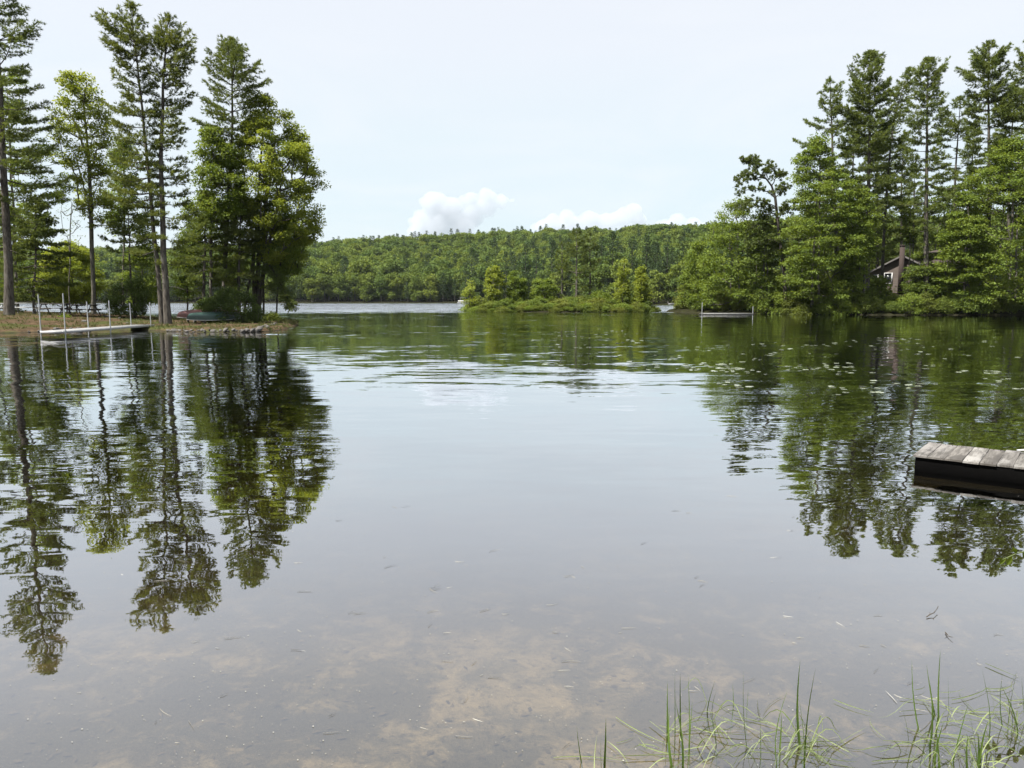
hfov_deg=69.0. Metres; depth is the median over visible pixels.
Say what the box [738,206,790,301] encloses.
broadleaf tree
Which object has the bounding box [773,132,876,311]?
broadleaf tree
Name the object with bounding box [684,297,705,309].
shrub
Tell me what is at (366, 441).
lake water
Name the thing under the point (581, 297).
shrub
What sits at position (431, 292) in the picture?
broadleaf tree
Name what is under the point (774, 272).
shrub
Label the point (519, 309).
shrub
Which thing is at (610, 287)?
broadleaf tree
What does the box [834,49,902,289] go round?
white pine
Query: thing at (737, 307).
shrub
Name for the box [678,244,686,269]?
conifer tree
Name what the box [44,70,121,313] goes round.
young maple
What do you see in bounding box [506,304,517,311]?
shrub
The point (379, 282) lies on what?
broadleaf tree
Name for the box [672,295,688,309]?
shrub
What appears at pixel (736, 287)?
shrub
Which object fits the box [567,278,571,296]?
conifer tree
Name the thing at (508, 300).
shrub
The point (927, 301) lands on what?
shrub
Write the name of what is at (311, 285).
broadleaf tree
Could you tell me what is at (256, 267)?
hemlock tree
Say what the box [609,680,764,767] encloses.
sedge plant
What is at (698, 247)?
broadleaf tree
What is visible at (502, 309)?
shrub
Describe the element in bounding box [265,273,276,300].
broadleaf tree
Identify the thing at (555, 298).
shrub
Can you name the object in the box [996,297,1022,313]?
shrub
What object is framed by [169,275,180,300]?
broadleaf tree
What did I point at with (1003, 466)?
wooden dock
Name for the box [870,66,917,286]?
white pine
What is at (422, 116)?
sky
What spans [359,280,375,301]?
broadleaf tree
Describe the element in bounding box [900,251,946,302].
broadleaf tree
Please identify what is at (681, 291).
shrub
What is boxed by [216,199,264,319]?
hemlock tree
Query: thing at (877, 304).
shrub
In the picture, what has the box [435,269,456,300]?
broadleaf tree
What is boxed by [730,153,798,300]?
pitch pine
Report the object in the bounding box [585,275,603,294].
broadleaf tree
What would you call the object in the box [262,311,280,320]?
shrub
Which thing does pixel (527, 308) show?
shrub
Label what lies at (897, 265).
brown house
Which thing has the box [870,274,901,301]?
shrub
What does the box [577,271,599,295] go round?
broadleaf tree
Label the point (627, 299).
shrub
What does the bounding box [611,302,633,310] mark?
shrub
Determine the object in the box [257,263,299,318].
leaning hemlock
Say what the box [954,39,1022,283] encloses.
white pine
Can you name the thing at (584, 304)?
shrub
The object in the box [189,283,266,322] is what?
shrub
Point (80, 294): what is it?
young maple
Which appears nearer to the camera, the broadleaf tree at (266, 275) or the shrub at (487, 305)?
the shrub at (487, 305)
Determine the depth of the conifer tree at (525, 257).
308.24 m
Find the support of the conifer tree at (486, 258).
on the ground at (196, 727)
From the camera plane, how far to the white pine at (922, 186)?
105.03 m
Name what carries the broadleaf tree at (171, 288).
on the ground at (196, 727)
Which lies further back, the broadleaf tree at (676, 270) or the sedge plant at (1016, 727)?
the broadleaf tree at (676, 270)
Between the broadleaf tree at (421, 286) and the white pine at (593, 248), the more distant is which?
the broadleaf tree at (421, 286)
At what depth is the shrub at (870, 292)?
84.50 m
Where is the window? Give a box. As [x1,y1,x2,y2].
[884,273,892,283]
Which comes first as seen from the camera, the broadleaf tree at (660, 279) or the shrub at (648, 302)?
the shrub at (648, 302)
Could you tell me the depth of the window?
98.72 m
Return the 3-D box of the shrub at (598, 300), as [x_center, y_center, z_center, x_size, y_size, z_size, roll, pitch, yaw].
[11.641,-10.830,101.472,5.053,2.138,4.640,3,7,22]
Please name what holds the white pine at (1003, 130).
on the ground at (196, 727)
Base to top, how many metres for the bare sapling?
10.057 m
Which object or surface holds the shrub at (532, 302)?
on the ground at (196, 727)
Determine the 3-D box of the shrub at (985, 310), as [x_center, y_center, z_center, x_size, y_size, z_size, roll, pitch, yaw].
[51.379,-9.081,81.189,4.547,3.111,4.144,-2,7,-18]
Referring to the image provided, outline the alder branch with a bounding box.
[997,547,1023,565]
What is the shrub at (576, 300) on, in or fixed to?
on the ground at (196, 727)
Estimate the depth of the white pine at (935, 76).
81.07 m
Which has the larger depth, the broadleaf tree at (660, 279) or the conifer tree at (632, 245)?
the conifer tree at (632, 245)
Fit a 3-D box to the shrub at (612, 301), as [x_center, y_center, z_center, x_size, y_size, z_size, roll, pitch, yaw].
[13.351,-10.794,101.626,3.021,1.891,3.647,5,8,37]
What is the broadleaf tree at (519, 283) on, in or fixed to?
on the ground at (196, 727)
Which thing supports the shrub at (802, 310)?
on the ground at (196, 727)
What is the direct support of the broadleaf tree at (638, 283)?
on the ground at (196, 727)
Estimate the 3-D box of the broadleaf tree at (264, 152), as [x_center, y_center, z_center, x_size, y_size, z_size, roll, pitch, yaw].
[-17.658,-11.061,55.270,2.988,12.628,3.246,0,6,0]
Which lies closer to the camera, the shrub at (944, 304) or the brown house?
the shrub at (944, 304)
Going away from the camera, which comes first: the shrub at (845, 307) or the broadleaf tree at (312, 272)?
the shrub at (845, 307)
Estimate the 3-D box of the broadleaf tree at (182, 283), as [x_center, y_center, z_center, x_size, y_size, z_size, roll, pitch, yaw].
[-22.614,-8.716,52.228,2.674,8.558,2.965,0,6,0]
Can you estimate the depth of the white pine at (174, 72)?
43.36 m
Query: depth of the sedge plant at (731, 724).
2.88 m
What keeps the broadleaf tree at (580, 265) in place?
on the ground at (196, 727)
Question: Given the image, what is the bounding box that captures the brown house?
[870,245,959,292]
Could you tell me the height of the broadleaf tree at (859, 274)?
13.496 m
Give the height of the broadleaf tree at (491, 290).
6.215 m
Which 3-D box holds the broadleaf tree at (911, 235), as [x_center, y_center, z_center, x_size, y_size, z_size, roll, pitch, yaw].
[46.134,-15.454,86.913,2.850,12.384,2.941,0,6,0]
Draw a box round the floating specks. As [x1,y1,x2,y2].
[11,469,1017,766]
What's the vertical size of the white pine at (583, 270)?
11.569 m
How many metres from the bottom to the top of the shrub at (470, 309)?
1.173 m
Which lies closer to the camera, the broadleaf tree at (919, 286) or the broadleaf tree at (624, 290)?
the broadleaf tree at (919, 286)
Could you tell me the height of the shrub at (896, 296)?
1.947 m
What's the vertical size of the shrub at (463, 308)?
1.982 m
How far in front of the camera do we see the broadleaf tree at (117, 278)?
336.57 m
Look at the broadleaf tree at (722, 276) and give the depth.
88.47 m
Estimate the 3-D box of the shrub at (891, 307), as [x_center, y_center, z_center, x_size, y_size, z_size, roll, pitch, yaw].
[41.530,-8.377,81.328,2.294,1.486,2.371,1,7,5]
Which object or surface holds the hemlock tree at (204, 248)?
on the ground at (196, 727)
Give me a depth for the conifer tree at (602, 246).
280.94 m
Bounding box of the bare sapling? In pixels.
[54,182,87,307]
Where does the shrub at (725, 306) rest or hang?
on the ground at (196, 727)
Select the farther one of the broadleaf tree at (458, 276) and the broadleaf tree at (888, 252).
the broadleaf tree at (458, 276)
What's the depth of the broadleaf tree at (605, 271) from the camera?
265.80 m
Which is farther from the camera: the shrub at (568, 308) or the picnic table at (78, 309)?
the shrub at (568, 308)
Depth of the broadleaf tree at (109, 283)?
336.25 m
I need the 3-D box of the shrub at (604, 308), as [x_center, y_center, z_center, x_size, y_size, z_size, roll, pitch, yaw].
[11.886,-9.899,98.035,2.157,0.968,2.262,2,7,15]
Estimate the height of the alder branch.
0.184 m
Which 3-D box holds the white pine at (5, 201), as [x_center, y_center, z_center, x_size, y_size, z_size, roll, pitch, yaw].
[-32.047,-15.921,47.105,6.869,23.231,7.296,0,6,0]
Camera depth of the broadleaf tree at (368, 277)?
342.52 m
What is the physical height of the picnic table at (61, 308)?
0.786 m
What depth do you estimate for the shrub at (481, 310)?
97.94 m
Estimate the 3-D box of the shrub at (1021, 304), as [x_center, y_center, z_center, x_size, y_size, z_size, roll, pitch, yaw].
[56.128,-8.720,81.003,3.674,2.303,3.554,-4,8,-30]
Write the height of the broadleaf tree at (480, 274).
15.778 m
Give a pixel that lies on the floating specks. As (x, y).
(503, 659)
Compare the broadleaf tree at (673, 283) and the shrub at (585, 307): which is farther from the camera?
the broadleaf tree at (673, 283)
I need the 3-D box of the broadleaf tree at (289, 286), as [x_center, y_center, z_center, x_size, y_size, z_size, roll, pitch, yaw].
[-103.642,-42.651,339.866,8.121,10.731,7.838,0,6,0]
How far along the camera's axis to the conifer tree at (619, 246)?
279.69 m
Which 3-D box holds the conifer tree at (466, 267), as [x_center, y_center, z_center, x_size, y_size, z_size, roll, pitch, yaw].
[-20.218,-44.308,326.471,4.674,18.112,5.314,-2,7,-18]
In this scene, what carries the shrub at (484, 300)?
on the ground at (196, 727)
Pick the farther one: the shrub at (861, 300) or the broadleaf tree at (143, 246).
the shrub at (861, 300)
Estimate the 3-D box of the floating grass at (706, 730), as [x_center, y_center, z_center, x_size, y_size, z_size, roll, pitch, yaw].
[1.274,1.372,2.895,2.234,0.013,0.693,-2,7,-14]
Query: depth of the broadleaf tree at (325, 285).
338.56 m
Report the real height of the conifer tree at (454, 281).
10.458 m
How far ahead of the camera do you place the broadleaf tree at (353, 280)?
342.93 m
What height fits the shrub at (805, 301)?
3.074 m
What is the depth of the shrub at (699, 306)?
92.01 m
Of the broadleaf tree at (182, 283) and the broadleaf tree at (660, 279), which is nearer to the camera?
the broadleaf tree at (182, 283)
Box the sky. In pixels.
[0,0,1023,249]
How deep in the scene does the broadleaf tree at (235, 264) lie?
53.55 m
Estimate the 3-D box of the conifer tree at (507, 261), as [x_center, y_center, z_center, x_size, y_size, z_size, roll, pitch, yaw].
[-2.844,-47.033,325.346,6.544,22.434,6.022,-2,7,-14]
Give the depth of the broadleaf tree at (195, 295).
339.00 m
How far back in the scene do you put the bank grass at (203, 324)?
44.08 m
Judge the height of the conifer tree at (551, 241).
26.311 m
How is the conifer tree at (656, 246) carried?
on the ground at (196, 727)
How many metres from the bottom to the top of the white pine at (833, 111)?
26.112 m
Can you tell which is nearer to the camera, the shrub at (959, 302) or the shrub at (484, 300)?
the shrub at (959, 302)
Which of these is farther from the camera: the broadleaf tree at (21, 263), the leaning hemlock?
the broadleaf tree at (21, 263)
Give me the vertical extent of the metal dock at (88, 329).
3.160 m
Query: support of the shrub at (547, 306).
on the ground at (196, 727)
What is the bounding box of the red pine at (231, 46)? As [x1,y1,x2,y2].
[188,33,272,287]
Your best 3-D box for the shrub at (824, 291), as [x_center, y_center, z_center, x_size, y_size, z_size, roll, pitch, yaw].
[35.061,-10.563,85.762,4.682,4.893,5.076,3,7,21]
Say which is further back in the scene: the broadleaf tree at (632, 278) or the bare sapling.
the broadleaf tree at (632, 278)
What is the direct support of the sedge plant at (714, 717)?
on the ground at (196, 727)
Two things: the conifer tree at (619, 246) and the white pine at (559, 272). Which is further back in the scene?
the conifer tree at (619, 246)
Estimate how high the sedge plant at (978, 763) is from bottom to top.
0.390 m
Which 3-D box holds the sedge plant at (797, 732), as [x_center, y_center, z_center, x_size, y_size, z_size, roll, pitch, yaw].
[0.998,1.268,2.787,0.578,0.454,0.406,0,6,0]
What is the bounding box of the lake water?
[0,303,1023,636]
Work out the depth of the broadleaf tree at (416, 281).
335.58 m
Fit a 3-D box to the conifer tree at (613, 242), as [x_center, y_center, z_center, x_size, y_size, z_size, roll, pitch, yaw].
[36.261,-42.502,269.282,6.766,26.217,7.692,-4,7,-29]
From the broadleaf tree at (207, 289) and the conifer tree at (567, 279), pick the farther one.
the broadleaf tree at (207, 289)
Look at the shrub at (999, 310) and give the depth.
80.13 m
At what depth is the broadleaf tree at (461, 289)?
331.82 m
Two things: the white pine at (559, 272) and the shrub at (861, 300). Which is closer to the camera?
the shrub at (861, 300)
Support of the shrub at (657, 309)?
on the ground at (196, 727)
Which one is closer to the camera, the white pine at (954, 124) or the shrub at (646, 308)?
the white pine at (954, 124)
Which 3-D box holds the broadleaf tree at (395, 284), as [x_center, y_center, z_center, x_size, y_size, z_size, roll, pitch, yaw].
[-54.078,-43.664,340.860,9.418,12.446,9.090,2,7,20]
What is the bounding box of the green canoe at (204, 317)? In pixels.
[186,312,238,323]
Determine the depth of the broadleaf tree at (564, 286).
288.79 m
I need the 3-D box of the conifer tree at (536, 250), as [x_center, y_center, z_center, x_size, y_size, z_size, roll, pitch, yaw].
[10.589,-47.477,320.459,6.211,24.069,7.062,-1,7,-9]
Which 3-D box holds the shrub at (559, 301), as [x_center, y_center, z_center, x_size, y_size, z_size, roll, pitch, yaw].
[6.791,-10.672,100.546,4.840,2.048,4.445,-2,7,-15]
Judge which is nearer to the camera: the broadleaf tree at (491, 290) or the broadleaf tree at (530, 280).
the broadleaf tree at (491, 290)
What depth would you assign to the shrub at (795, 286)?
90.42 m
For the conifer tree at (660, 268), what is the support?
on the ground at (196, 727)
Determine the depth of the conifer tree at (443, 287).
335.02 m
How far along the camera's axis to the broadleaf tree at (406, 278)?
340.52 m
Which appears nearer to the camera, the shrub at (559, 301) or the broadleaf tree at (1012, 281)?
the broadleaf tree at (1012, 281)
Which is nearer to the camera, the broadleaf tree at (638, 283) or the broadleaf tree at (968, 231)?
the broadleaf tree at (968, 231)
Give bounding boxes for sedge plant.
[577,725,605,767]
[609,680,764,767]
[671,671,754,767]
[685,677,749,767]
[707,666,853,767]
[854,667,1023,767]
[878,660,1011,767]
[974,671,1023,755]
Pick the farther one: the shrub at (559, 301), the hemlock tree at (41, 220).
the shrub at (559, 301)
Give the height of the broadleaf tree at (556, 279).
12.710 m
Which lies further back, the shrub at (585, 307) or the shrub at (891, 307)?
the shrub at (585, 307)
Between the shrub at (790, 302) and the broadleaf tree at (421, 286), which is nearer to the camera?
the shrub at (790, 302)
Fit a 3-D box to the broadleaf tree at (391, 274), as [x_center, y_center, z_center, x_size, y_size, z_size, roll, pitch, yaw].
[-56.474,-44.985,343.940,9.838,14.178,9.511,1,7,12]
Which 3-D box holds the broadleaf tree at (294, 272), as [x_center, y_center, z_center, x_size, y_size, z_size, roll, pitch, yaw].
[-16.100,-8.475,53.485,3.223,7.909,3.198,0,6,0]
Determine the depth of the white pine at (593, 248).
105.95 m
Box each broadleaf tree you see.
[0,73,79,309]
[0,202,53,301]
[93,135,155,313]
[103,279,118,297]
[109,272,124,289]
[114,273,129,299]
[117,230,162,314]
[161,280,177,300]
[168,197,208,309]
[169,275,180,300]
[187,125,250,297]
[188,274,202,298]
[201,274,219,297]
[206,186,251,288]
[224,89,330,314]
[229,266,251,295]
[256,150,290,317]
[262,279,276,301]
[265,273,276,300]
[269,211,310,313]
[276,282,293,301]
[289,269,311,300]
[301,265,324,300]
[302,278,321,299]
[315,273,336,301]
[328,273,348,301]
[346,275,361,299]
[357,272,375,296]
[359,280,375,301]
[371,274,385,300]
[373,277,389,301]
[381,271,398,300]
[384,275,403,301]
[399,272,414,300]
[408,276,425,300]
[414,282,426,299]
[421,273,440,301]
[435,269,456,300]
[449,272,468,299]
[460,283,473,299]
[461,279,480,308]
[467,276,483,298]
[474,266,494,295]
[482,265,506,299]
[506,270,527,301]
[518,273,533,298]
[528,277,560,300]
[531,268,552,291]
[549,271,569,296]
[559,270,573,297]
[570,257,598,291]
[571,279,582,297]
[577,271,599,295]
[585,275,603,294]
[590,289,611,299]
[592,264,617,296]
[605,259,633,297]
[611,259,632,301]
[629,274,649,298]
[630,264,652,303]
[645,269,669,302]
[664,260,689,300]
[666,276,682,301]
[674,241,723,304]
[687,195,765,308]
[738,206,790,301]
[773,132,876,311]
[787,186,849,278]
[832,186,883,295]
[870,204,905,270]
[897,197,921,295]
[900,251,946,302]
[906,185,978,266]
[931,190,999,306]
[939,134,1023,309]
[972,177,1023,276]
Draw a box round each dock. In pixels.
[37,293,154,336]
[700,302,752,313]
[913,442,1023,484]
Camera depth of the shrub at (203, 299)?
48.84 m
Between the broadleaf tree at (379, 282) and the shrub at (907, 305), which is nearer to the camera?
the shrub at (907, 305)
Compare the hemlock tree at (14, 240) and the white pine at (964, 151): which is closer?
the hemlock tree at (14, 240)
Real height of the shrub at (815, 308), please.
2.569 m
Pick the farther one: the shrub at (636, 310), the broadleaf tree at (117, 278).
the broadleaf tree at (117, 278)
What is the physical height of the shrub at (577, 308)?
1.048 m
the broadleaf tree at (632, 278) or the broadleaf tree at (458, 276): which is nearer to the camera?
the broadleaf tree at (632, 278)
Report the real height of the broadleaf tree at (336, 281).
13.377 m
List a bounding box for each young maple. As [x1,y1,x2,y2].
[29,238,107,311]
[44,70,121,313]
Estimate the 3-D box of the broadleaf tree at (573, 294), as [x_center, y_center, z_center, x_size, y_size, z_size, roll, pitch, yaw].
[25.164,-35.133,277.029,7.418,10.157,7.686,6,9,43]
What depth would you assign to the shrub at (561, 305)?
98.23 m
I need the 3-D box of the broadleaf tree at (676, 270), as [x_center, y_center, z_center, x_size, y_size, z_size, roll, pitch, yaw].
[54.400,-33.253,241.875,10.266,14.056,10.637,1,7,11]
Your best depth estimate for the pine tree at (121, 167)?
55.74 m
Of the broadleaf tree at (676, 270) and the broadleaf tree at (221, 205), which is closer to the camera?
the broadleaf tree at (221, 205)
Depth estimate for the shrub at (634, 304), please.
98.70 m
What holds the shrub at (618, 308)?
on the ground at (196, 727)
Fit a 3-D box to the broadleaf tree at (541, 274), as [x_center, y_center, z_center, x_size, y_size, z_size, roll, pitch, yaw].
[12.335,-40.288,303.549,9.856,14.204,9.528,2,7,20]
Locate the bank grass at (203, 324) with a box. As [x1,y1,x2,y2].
[0,311,298,331]
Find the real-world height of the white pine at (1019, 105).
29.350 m
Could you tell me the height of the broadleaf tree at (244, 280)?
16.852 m
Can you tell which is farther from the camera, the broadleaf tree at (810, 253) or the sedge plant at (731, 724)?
the broadleaf tree at (810, 253)
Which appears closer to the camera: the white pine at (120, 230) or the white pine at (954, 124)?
the white pine at (120, 230)
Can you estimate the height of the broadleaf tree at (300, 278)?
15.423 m
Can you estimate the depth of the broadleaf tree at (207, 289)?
339.28 m
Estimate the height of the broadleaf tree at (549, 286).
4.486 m
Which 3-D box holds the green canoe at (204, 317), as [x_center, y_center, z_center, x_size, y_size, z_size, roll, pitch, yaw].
[-18.428,-4.035,46.140,0.999,0.866,4.724,13,10,17]
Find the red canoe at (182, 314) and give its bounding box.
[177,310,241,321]
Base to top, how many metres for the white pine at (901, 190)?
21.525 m
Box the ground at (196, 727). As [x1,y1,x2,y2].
[0,293,1023,767]
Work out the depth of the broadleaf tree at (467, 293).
101.06 m
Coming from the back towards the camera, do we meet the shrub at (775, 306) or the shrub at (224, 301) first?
the shrub at (775, 306)
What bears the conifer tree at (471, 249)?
on the ground at (196, 727)
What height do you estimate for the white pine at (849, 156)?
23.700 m
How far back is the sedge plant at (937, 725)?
2.97 m
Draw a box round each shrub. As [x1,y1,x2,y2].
[101,272,153,317]
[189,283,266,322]
[192,297,215,309]
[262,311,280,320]
[458,301,476,310]
[466,306,478,311]
[473,308,486,311]
[477,297,498,303]
[477,302,493,309]
[492,300,507,308]
[493,306,511,311]
[501,298,515,304]
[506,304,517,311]
[514,306,525,311]
[517,303,528,306]
[523,305,538,310]
[527,297,547,302]
[527,299,543,305]
[542,303,553,309]
[545,295,563,300]
[547,298,570,303]
[548,307,562,311]
[554,301,575,309]
[560,306,573,310]
[564,301,578,307]
[565,296,578,304]
[572,295,590,302]
[572,305,582,310]
[578,302,594,310]
[580,305,591,311]
[585,297,613,304]
[587,307,599,311]
[590,301,609,309]
[597,305,608,311]
[605,298,620,305]
[609,307,627,311]
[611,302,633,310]
[620,298,632,301]
[628,298,655,310]
[629,302,642,309]
[632,307,643,311]
[636,303,654,311]
[651,306,660,311]
[671,279,701,306]
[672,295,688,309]
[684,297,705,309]
[692,289,718,309]
[714,290,732,309]
[720,282,736,304]
[730,292,757,310]
[734,274,771,292]
[742,296,770,311]
[754,290,789,313]
[765,267,781,290]
[779,294,803,313]
[787,280,804,290]
[789,286,809,306]
[791,303,814,314]
[797,271,834,306]
[807,295,840,314]
[820,293,859,314]
[849,289,872,313]
[865,287,886,302]
[865,295,885,312]
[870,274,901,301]
[883,301,903,311]
[885,293,902,304]
[894,292,927,314]
[914,291,938,313]
[931,295,954,313]
[946,294,979,312]
[969,290,1005,313]
[977,287,1012,312]
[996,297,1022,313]
[1017,296,1023,310]
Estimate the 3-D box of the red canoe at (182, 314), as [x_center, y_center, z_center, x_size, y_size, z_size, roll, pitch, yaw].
[-19.157,-4.284,47.320,0.999,0.866,4.724,20,16,29]
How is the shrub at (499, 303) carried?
on the ground at (196, 727)
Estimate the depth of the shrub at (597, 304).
98.23 m
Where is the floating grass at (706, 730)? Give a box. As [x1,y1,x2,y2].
[553,663,1023,767]
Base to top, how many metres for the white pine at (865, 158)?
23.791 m
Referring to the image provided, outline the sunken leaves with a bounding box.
[0,586,1023,767]
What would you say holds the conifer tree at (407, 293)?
on the ground at (196, 727)
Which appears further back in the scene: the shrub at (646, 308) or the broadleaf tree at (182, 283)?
the shrub at (646, 308)
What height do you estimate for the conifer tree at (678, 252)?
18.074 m
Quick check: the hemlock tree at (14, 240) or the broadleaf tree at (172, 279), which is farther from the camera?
the broadleaf tree at (172, 279)
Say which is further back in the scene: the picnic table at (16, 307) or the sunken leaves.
the picnic table at (16, 307)
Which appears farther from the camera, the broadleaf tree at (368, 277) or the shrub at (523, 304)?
the broadleaf tree at (368, 277)
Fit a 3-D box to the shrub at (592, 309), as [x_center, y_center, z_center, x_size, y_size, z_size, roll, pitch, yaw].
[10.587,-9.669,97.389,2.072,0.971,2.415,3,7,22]
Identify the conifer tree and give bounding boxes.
[404,282,409,301]
[438,272,447,301]
[451,279,458,295]
[461,262,469,296]
[467,247,477,300]
[482,256,490,286]
[501,251,509,297]
[519,242,533,285]
[532,246,541,279]
[547,238,557,273]
[565,265,573,295]
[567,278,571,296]
[597,236,608,257]
[605,230,619,281]
[616,241,623,259]
[627,235,639,296]
[641,232,652,272]
[648,242,663,301]
[654,256,665,302]
[661,234,674,273]
[672,250,682,265]
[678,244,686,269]
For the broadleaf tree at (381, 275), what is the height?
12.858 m
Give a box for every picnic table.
[15,303,37,313]
[33,303,71,314]
[65,304,101,315]
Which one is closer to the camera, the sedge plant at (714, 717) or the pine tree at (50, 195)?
the sedge plant at (714, 717)
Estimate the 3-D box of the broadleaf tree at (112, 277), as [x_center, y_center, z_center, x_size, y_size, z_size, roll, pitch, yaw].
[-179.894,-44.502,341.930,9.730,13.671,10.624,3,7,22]
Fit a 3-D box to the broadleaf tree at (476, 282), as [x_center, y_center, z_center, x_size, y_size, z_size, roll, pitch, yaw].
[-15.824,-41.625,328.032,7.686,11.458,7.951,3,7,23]
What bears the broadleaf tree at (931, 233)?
on the ground at (196, 727)
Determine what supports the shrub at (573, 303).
on the ground at (196, 727)
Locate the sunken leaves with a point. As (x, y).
(502, 735)
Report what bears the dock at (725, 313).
on the lake water
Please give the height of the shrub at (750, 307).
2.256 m
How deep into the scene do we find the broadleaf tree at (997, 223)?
104.90 m
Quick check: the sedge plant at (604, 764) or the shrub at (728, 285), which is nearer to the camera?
the sedge plant at (604, 764)
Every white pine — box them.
[0,0,76,314]
[91,0,181,323]
[98,203,157,316]
[142,11,201,323]
[552,240,573,297]
[557,227,596,297]
[578,231,602,294]
[792,76,852,289]
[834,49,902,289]
[837,121,875,230]
[863,118,904,267]
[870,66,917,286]
[888,55,961,306]
[888,129,922,260]
[894,162,933,259]
[929,95,981,210]
[949,120,993,265]
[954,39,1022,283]
[988,39,1023,222]
[994,81,1023,270]
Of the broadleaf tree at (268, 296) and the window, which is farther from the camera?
the broadleaf tree at (268, 296)
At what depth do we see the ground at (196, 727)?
3.67 m
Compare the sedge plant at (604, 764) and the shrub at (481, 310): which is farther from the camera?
the shrub at (481, 310)
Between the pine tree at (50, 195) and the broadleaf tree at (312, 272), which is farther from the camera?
the broadleaf tree at (312, 272)
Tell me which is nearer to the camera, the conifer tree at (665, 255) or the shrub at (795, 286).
the shrub at (795, 286)
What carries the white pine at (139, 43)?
on the ground at (196, 727)
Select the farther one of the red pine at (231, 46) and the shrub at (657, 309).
the shrub at (657, 309)
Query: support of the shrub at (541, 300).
on the ground at (196, 727)
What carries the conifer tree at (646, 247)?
on the ground at (196, 727)
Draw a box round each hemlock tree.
[0,193,79,313]
[0,203,30,312]
[170,191,237,299]
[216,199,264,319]
[240,196,295,319]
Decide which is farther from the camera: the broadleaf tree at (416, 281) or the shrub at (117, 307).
the broadleaf tree at (416, 281)
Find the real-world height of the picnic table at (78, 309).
0.786 m

